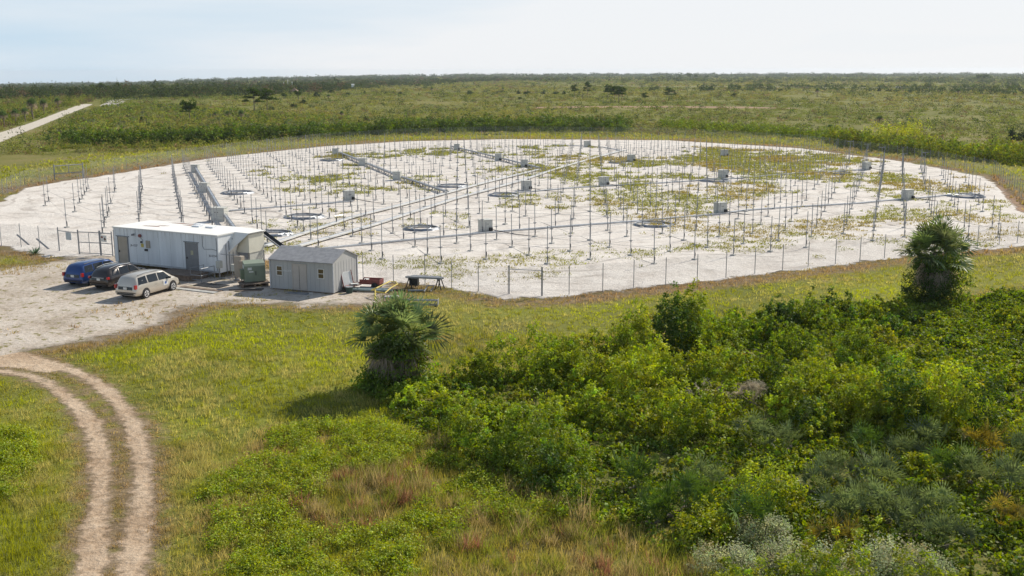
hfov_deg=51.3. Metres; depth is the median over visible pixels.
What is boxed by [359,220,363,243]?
antenna post
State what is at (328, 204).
antenna post
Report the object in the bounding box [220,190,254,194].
cable coil
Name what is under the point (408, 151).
antenna cable
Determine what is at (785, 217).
antenna post
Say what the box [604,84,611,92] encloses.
pine tree
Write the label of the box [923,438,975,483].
saw palmetto
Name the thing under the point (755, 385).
saw palmetto
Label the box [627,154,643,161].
field cabinet
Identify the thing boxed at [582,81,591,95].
pine tree
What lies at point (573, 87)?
pine tree
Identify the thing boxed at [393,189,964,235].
antenna cable
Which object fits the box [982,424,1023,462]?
saw palmetto
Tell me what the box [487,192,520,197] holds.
cable coil
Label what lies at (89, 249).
pipe gate
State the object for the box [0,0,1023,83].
sky
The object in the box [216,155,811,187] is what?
antenna cable
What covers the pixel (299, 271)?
door
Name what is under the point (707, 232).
antenna post
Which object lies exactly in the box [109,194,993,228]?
antenna cable
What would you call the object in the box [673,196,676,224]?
antenna post
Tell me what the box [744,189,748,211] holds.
antenna post
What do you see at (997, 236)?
antenna post
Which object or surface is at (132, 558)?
gravel track
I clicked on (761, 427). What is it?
saw palmetto
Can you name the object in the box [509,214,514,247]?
antenna post
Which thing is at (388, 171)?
cable rack
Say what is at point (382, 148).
antenna cable
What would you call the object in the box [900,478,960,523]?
saw palmetto
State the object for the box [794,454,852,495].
saw palmetto
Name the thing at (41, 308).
parking lot
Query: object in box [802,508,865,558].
saw palmetto
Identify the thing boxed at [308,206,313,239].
antenna post
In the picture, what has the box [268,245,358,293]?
storage shed
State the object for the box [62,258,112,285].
minivan
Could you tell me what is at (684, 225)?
antenna post
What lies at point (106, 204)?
antenna post
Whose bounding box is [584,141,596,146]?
field cabinet
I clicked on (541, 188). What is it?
antenna cable
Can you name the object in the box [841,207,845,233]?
antenna post
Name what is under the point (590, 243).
antenna post
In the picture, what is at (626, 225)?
antenna post
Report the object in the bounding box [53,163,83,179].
pipe gate
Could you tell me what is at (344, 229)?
antenna post
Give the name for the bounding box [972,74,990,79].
round tree
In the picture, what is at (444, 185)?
cable coil
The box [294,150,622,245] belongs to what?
paired duct
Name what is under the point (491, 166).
antenna cable
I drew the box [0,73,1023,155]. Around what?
palmetto scrub
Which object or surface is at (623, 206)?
antenna post
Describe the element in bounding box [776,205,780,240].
antenna post
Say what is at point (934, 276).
cabbage palm
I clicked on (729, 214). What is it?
antenna post
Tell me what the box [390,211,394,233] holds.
antenna post
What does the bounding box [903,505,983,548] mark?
saw palmetto
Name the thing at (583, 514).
grass clump
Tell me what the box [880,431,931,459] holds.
saw palmetto
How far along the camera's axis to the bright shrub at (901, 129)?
254.32 m
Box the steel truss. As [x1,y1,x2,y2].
[399,298,438,306]
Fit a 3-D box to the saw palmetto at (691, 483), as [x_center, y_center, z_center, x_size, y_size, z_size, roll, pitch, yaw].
[7.061,7.633,40.483,2.148,1.857,2.087,-5,13,-24]
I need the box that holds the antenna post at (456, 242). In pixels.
[453,211,458,243]
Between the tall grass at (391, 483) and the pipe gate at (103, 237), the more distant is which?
the pipe gate at (103, 237)
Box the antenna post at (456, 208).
[454,191,458,221]
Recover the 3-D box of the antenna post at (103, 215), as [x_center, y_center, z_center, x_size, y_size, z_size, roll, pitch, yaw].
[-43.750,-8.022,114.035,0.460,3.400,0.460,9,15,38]
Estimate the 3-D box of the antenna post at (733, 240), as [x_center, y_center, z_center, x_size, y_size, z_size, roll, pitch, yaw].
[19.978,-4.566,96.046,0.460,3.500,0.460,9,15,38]
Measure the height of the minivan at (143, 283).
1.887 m
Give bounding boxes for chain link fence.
[0,171,24,193]
[0,224,57,250]
[23,167,53,184]
[90,126,993,174]
[362,253,508,293]
[542,222,1023,295]
[993,159,1023,197]
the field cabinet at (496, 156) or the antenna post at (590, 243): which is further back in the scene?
the field cabinet at (496, 156)
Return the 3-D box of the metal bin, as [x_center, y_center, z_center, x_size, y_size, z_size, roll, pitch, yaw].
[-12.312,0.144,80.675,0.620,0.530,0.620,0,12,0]
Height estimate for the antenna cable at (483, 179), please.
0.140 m
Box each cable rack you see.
[194,167,235,226]
[339,152,448,192]
[451,145,540,168]
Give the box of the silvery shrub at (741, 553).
[683,534,765,575]
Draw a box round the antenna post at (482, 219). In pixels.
[480,200,483,233]
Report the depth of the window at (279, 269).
81.64 m
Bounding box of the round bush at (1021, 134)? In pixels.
[1017,131,1023,140]
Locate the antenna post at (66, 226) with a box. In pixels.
[64,200,69,227]
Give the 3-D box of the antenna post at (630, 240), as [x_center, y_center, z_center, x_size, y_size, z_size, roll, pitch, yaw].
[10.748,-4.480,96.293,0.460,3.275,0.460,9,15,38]
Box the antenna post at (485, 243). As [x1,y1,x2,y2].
[483,239,487,259]
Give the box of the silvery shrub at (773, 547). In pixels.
[751,529,808,575]
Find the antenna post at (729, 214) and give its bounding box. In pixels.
[727,195,730,227]
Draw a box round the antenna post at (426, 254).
[424,218,429,255]
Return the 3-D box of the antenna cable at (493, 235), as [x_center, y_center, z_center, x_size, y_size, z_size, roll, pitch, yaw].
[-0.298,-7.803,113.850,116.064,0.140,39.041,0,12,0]
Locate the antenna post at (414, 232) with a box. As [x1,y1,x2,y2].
[412,212,417,247]
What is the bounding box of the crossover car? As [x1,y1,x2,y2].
[88,262,145,288]
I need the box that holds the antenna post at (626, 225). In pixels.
[624,203,628,236]
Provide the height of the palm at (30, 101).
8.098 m
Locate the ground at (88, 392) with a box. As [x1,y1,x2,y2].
[0,76,1023,575]
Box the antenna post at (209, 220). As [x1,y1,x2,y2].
[207,190,210,221]
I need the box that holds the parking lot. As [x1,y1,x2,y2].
[0,256,391,355]
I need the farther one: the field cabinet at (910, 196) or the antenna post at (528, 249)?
the field cabinet at (910, 196)
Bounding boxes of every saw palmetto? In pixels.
[610,443,658,492]
[628,478,685,521]
[636,485,675,525]
[670,462,723,513]
[682,453,728,486]
[684,377,731,402]
[721,482,776,533]
[729,379,768,407]
[731,408,776,447]
[755,419,808,452]
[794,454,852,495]
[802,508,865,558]
[811,445,863,480]
[811,482,870,526]
[833,471,889,512]
[845,418,883,459]
[855,440,906,490]
[856,475,918,524]
[872,480,925,510]
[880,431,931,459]
[880,493,944,539]
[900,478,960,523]
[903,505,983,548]
[904,414,950,449]
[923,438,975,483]
[950,438,1002,485]
[957,418,1008,452]
[966,447,1023,498]
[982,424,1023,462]
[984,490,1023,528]
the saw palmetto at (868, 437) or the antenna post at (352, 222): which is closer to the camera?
the saw palmetto at (868, 437)
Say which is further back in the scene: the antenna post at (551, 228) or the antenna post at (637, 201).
the antenna post at (637, 201)
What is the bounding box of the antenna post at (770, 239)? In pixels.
[767,216,772,251]
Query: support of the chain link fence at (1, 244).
on the ground at (88, 392)
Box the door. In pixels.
[292,263,306,290]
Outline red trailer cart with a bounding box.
[354,277,383,287]
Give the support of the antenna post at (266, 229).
on the sand yard at (25, 207)
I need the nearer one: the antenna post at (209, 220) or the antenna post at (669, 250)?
the antenna post at (669, 250)
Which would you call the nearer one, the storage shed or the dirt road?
the storage shed
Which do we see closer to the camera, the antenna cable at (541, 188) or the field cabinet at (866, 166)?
the antenna cable at (541, 188)
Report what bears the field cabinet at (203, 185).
on the sand yard at (25, 207)
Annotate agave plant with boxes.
[28,247,41,253]
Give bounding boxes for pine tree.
[242,87,265,110]
[258,88,278,108]
[570,84,578,96]
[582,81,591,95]
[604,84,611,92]
[607,85,617,101]
[613,86,624,101]
[664,88,674,94]
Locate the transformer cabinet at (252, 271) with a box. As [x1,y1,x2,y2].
[240,259,265,281]
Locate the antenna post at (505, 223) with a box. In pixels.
[502,193,507,224]
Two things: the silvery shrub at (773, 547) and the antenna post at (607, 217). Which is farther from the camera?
the antenna post at (607, 217)
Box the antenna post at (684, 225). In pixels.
[681,211,685,240]
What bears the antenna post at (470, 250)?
on the sand yard at (25, 207)
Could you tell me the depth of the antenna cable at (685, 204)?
128.75 m
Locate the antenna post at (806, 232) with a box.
[803,214,808,247]
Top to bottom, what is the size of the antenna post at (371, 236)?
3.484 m
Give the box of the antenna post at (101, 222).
[99,203,103,234]
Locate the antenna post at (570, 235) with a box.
[567,215,572,251]
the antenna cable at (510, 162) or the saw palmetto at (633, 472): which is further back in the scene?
the antenna cable at (510, 162)
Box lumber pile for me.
[360,286,406,291]
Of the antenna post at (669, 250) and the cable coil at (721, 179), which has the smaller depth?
the antenna post at (669, 250)
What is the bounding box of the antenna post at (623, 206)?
[622,191,624,220]
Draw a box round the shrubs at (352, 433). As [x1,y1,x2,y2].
[0,409,569,575]
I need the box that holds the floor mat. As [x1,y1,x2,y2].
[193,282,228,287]
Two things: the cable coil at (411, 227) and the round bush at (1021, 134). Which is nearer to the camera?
the cable coil at (411, 227)
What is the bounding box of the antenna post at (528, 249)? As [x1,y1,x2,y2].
[526,238,531,255]
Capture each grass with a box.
[278,425,717,575]
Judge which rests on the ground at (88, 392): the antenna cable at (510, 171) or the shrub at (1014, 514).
the shrub at (1014, 514)
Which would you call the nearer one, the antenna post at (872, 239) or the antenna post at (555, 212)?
the antenna post at (872, 239)
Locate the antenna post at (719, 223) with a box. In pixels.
[716,203,721,236]
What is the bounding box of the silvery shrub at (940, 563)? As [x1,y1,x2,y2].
[896,541,958,575]
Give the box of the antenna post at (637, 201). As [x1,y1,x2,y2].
[636,186,639,213]
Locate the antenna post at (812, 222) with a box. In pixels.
[810,205,813,236]
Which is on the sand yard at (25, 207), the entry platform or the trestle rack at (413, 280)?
the trestle rack at (413, 280)
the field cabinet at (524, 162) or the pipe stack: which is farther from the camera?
the field cabinet at (524, 162)
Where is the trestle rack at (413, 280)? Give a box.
[405,275,444,289]
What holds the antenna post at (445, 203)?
on the sand yard at (25, 207)
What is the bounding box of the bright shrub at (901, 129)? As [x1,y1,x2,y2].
[861,113,931,138]
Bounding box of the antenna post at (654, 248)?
[651,228,656,263]
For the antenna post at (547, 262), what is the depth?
92.23 m
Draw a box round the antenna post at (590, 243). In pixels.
[587,222,591,259]
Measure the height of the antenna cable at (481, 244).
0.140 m
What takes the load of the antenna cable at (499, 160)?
attached to the distant antenna posts at (864, 160)
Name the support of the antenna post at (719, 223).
on the sand yard at (25, 207)
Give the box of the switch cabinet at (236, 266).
[221,254,245,280]
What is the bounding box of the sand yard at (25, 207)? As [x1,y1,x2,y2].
[0,139,1023,299]
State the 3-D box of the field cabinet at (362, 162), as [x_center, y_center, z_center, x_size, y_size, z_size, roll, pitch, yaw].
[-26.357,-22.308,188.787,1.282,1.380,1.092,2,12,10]
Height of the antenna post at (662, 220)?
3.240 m
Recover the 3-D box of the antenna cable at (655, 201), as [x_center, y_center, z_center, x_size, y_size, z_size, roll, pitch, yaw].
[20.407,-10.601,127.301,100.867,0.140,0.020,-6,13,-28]
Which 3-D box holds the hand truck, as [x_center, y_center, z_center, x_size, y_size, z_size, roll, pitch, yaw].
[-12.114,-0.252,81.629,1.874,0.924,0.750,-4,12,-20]
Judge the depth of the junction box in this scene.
85.87 m
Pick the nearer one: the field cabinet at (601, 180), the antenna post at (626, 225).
the antenna post at (626, 225)
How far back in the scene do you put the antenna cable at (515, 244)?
103.78 m
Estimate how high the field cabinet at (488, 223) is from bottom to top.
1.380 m
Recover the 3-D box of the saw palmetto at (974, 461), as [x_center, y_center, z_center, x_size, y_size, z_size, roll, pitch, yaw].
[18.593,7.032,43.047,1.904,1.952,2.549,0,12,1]
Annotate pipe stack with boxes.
[353,287,392,291]
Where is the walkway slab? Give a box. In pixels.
[176,286,222,293]
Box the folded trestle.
[408,285,434,291]
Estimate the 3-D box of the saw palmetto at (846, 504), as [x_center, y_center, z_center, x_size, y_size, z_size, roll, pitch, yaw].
[12.124,7.909,39.009,1.832,1.878,2.453,-3,12,-13]
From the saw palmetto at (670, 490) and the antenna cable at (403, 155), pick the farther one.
the antenna cable at (403, 155)
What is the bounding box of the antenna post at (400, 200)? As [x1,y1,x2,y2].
[398,185,401,213]
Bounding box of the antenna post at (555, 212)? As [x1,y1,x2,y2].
[554,197,557,227]
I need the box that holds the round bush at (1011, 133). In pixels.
[1006,128,1021,140]
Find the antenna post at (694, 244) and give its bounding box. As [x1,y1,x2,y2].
[691,224,696,259]
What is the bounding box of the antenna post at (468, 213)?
[466,195,469,227]
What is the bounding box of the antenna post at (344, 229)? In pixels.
[341,200,346,230]
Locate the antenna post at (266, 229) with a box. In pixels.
[264,211,269,243]
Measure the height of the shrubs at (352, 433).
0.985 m
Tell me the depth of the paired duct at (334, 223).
125.67 m
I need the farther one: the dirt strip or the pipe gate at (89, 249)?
the dirt strip
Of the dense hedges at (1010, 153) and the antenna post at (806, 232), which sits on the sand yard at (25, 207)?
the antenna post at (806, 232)
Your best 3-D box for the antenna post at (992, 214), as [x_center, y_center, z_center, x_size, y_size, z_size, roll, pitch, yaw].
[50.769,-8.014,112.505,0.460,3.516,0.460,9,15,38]
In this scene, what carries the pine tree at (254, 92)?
on the ground at (88, 392)
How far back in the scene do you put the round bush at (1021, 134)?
251.80 m
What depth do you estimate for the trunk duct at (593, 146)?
235.36 m
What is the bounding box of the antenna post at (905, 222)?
[902,203,906,236]
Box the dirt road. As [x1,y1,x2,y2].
[0,104,91,141]
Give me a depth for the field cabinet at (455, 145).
224.26 m
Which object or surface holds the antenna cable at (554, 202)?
attached to the antenna post at (456, 208)
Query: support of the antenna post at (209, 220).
on the sand yard at (25, 207)
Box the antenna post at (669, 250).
[667,216,672,251]
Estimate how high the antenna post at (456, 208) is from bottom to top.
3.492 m
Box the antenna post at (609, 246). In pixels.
[607,212,611,247]
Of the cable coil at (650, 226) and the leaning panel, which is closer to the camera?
the leaning panel
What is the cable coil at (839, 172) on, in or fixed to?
on the sand yard at (25, 207)
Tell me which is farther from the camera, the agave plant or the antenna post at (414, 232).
the antenna post at (414, 232)
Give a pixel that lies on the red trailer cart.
(374, 282)
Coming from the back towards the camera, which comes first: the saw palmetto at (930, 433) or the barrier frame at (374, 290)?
the barrier frame at (374, 290)
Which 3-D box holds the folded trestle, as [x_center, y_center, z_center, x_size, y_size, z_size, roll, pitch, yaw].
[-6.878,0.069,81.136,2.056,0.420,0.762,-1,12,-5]
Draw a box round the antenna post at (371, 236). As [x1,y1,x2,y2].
[368,215,374,250]
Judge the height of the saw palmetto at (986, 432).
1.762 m
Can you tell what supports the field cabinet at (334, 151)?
on the sand yard at (25, 207)
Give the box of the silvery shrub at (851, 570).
[795,535,872,575]
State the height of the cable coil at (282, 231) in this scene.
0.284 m
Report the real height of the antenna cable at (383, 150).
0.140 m
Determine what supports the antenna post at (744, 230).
on the sand yard at (25, 207)
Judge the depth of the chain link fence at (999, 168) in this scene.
151.90 m
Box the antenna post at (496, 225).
[494,208,498,239]
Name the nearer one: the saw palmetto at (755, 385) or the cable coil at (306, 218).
the saw palmetto at (755, 385)
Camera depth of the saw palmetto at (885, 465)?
42.23 m
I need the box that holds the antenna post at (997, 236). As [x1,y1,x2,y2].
[995,204,1000,237]
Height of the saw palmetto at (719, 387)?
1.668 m
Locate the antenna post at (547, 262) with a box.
[544,226,550,264]
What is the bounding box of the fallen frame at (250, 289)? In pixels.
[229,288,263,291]
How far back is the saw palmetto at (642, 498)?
39.09 m
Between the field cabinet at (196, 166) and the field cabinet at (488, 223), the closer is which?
the field cabinet at (488, 223)
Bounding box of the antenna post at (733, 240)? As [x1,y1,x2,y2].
[730,218,735,255]
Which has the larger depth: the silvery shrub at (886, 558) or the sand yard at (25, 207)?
the sand yard at (25, 207)
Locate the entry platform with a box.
[163,268,207,281]
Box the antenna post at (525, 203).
[523,186,527,216]
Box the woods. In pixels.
[0,71,1023,130]
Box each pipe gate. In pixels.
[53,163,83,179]
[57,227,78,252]
[77,230,100,254]
[99,231,113,255]
[509,265,541,295]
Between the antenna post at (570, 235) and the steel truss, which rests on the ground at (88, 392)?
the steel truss
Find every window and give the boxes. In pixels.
[276,265,282,275]
[317,269,323,278]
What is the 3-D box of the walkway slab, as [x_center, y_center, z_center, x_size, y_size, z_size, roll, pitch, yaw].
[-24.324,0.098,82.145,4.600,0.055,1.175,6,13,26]
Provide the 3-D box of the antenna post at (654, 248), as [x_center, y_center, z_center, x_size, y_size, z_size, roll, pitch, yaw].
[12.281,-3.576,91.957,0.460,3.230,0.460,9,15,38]
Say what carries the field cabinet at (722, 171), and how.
on the sand yard at (25, 207)
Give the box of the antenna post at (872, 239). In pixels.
[870,208,875,240]
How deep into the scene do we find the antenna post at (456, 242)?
103.19 m
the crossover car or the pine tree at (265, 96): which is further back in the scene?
the pine tree at (265, 96)
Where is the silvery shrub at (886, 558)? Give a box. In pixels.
[839,531,927,575]
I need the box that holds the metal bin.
[345,286,352,293]
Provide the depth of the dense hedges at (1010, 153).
276.08 m
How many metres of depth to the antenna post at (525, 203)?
122.32 m
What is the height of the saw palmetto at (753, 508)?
2.088 m
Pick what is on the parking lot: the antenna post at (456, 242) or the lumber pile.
the lumber pile
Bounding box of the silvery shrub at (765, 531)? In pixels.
[724,506,800,557]
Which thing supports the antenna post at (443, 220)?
on the sand yard at (25, 207)
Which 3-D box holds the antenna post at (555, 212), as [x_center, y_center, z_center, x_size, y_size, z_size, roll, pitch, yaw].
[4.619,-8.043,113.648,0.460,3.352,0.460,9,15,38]
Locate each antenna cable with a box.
[59,194,973,243]
[61,197,979,247]
[74,198,988,247]
[107,202,930,247]
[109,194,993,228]
[185,143,645,162]
[189,144,748,169]
[195,141,642,160]
[201,142,708,164]
[201,155,862,191]
[207,144,703,166]
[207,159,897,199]
[210,146,802,174]
[211,146,756,171]
[211,147,820,177]
[214,149,831,180]
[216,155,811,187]
[218,152,815,183]
[226,157,879,194]
[228,142,578,156]
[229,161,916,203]
[229,171,937,219]
[234,140,587,154]
[234,174,958,225]
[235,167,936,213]
[247,164,920,207]
[290,179,946,228]
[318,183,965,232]
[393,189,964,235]
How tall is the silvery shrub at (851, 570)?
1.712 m
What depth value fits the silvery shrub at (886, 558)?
34.79 m
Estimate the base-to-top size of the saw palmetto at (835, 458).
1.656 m
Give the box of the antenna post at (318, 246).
[315,219,319,247]
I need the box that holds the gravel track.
[0,352,155,575]
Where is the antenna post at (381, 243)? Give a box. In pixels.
[380,223,383,259]
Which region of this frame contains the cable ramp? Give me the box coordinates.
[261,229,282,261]
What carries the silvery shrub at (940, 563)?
on the ground at (88, 392)
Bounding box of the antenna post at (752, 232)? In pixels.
[751,200,754,233]
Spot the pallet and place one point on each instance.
(243, 283)
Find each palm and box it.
[0,110,8,126]
[10,108,19,123]
[20,108,27,121]
[26,97,37,118]
[38,99,48,113]
[238,110,243,117]
[344,288,455,398]
[894,212,981,304]
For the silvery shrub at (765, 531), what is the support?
on the ground at (88, 392)
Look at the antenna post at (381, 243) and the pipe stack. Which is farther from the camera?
the antenna post at (381, 243)
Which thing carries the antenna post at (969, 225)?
on the sand yard at (25, 207)
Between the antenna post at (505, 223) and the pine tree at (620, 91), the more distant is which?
the pine tree at (620, 91)
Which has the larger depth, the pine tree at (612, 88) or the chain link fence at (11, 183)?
the pine tree at (612, 88)
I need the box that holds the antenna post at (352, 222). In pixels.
[350,204,354,236]
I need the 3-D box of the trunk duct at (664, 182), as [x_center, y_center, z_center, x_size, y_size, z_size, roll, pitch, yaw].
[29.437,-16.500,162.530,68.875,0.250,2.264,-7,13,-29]
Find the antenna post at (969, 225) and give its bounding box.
[965,206,970,240]
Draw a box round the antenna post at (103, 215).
[101,197,106,227]
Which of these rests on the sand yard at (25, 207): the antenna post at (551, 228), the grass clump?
the antenna post at (551, 228)
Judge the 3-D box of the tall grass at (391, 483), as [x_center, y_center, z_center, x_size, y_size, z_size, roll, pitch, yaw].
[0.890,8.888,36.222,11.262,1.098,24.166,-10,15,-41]
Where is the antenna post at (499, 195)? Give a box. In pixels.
[497,181,500,206]
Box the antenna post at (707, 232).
[704,212,709,247]
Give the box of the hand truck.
[342,278,365,291]
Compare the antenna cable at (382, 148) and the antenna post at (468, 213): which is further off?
the antenna cable at (382, 148)
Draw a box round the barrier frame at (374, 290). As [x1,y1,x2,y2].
[371,281,397,300]
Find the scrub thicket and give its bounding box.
[361,277,1023,575]
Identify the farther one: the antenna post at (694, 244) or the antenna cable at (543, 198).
the antenna cable at (543, 198)
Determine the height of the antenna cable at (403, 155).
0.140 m
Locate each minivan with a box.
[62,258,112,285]
[114,269,178,298]
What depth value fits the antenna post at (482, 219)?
109.50 m
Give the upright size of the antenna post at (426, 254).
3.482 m
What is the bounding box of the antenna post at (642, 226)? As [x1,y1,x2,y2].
[640,197,643,227]
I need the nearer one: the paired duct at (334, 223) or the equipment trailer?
the equipment trailer
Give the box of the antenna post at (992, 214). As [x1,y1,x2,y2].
[989,195,994,227]
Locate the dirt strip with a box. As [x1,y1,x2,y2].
[996,184,1023,211]
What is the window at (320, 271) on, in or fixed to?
in the storage shed
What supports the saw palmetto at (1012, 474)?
on the ground at (88, 392)
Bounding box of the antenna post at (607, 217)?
[605,200,609,230]
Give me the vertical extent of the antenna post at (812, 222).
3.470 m
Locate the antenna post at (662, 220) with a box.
[659,204,664,233]
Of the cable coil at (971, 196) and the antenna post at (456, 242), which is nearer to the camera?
the antenna post at (456, 242)
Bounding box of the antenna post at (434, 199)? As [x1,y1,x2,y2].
[433,183,436,210]
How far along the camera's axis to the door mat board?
80.40 m
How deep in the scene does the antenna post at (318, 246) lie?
101.38 m
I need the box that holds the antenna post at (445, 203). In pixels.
[444,186,447,216]
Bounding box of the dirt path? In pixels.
[537,106,798,108]
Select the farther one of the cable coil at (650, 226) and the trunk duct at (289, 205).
the trunk duct at (289, 205)
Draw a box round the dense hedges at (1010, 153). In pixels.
[28,100,1023,165]
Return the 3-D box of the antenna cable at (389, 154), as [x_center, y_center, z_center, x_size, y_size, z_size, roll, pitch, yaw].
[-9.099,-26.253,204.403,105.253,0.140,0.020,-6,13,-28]
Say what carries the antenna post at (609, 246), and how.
on the sand yard at (25, 207)
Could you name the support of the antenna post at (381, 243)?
on the sand yard at (25, 207)
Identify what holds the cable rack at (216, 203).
on the sand yard at (25, 207)
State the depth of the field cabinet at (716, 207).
124.14 m
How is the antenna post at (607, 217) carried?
on the sand yard at (25, 207)
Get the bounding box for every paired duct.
[264,169,540,247]
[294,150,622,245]
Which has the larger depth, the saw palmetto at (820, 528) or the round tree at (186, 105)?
the round tree at (186, 105)
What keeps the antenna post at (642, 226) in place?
on the sand yard at (25, 207)
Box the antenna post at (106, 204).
[104,188,109,217]
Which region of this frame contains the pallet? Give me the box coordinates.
[237,279,269,287]
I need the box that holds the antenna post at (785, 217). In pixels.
[783,199,787,230]
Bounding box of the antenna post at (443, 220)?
[441,205,443,235]
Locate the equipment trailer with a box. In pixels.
[112,220,263,275]
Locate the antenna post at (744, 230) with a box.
[741,212,745,243]
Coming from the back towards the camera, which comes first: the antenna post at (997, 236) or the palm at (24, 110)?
the palm at (24, 110)
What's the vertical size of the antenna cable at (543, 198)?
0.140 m
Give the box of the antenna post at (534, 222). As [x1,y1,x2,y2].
[532,204,537,236]
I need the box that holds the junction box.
[216,260,222,278]
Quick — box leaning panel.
[341,270,354,286]
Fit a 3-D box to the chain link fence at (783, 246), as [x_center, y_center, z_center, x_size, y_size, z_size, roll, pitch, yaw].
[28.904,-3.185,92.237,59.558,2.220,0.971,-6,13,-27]
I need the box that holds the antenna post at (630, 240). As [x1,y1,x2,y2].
[627,220,633,255]
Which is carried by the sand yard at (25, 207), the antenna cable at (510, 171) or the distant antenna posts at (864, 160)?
the distant antenna posts at (864, 160)
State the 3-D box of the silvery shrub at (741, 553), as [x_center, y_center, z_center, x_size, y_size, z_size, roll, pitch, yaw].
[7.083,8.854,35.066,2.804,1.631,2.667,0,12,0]
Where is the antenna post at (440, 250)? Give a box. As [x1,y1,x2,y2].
[438,229,443,263]
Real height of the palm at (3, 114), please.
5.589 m
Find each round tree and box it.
[179,98,199,119]
[293,89,301,98]
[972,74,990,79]
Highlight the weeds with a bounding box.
[161,143,1023,287]
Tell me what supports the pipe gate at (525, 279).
attached to the chain link fence at (783, 246)
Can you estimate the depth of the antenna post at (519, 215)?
111.57 m
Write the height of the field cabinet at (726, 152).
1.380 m
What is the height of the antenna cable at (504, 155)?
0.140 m
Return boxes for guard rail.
[190,265,214,281]
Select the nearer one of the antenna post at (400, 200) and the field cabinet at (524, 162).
the antenna post at (400, 200)
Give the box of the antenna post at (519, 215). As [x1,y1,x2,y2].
[519,199,520,230]
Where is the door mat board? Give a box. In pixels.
[288,291,308,294]
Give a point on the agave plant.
(35, 251)
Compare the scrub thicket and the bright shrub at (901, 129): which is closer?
the scrub thicket
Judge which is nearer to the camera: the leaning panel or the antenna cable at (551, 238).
the leaning panel
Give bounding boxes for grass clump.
[566,480,607,523]
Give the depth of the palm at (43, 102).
415.98 m
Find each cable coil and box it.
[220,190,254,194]
[265,229,293,236]
[283,213,338,219]
[320,158,343,160]
[404,224,448,231]
[427,183,466,187]
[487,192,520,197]
[616,221,673,227]
[700,178,729,183]
[827,171,849,174]
[947,193,985,198]
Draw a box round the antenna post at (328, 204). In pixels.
[327,189,330,218]
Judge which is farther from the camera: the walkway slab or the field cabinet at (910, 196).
the field cabinet at (910, 196)
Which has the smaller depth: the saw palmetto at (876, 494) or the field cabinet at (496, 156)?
the saw palmetto at (876, 494)
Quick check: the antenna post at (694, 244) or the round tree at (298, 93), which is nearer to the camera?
the antenna post at (694, 244)
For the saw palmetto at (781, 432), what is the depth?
46.51 m
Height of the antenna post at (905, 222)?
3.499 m
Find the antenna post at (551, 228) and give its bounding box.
[549,208,554,243]
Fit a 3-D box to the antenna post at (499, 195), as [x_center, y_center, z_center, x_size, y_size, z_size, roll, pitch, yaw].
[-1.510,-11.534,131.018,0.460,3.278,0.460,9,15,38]
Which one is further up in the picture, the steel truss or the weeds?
the weeds
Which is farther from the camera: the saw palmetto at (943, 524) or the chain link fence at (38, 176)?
the chain link fence at (38, 176)
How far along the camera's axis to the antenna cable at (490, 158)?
186.61 m
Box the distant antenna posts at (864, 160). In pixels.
[86,130,969,188]
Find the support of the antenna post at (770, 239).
on the sand yard at (25, 207)
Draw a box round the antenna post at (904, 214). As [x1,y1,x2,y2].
[901,197,906,227]
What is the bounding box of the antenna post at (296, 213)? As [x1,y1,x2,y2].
[295,198,299,226]
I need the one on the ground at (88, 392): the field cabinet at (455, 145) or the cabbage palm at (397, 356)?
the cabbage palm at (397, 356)
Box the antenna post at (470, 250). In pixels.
[468,224,472,251]
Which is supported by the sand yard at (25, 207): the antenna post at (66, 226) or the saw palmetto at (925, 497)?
the antenna post at (66, 226)
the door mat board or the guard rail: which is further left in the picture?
the guard rail
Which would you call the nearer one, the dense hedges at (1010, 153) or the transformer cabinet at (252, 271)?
the transformer cabinet at (252, 271)
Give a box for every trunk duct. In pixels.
[229,200,353,210]
[322,194,952,247]
[513,169,863,192]
[552,144,624,150]
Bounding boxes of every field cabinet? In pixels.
[191,164,199,172]
[199,182,209,190]
[210,206,227,221]
[332,148,339,153]
[343,190,378,202]
[359,158,366,165]
[392,171,401,179]
[454,144,462,150]
[477,218,529,235]
[495,153,501,160]
[521,159,531,167]
[521,180,555,191]
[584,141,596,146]
[598,176,619,185]
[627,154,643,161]
[713,201,757,215]
[718,169,752,179]
[721,149,730,155]
[861,161,890,170]
[901,189,947,201]
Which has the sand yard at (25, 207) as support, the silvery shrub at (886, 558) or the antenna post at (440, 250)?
the antenna post at (440, 250)

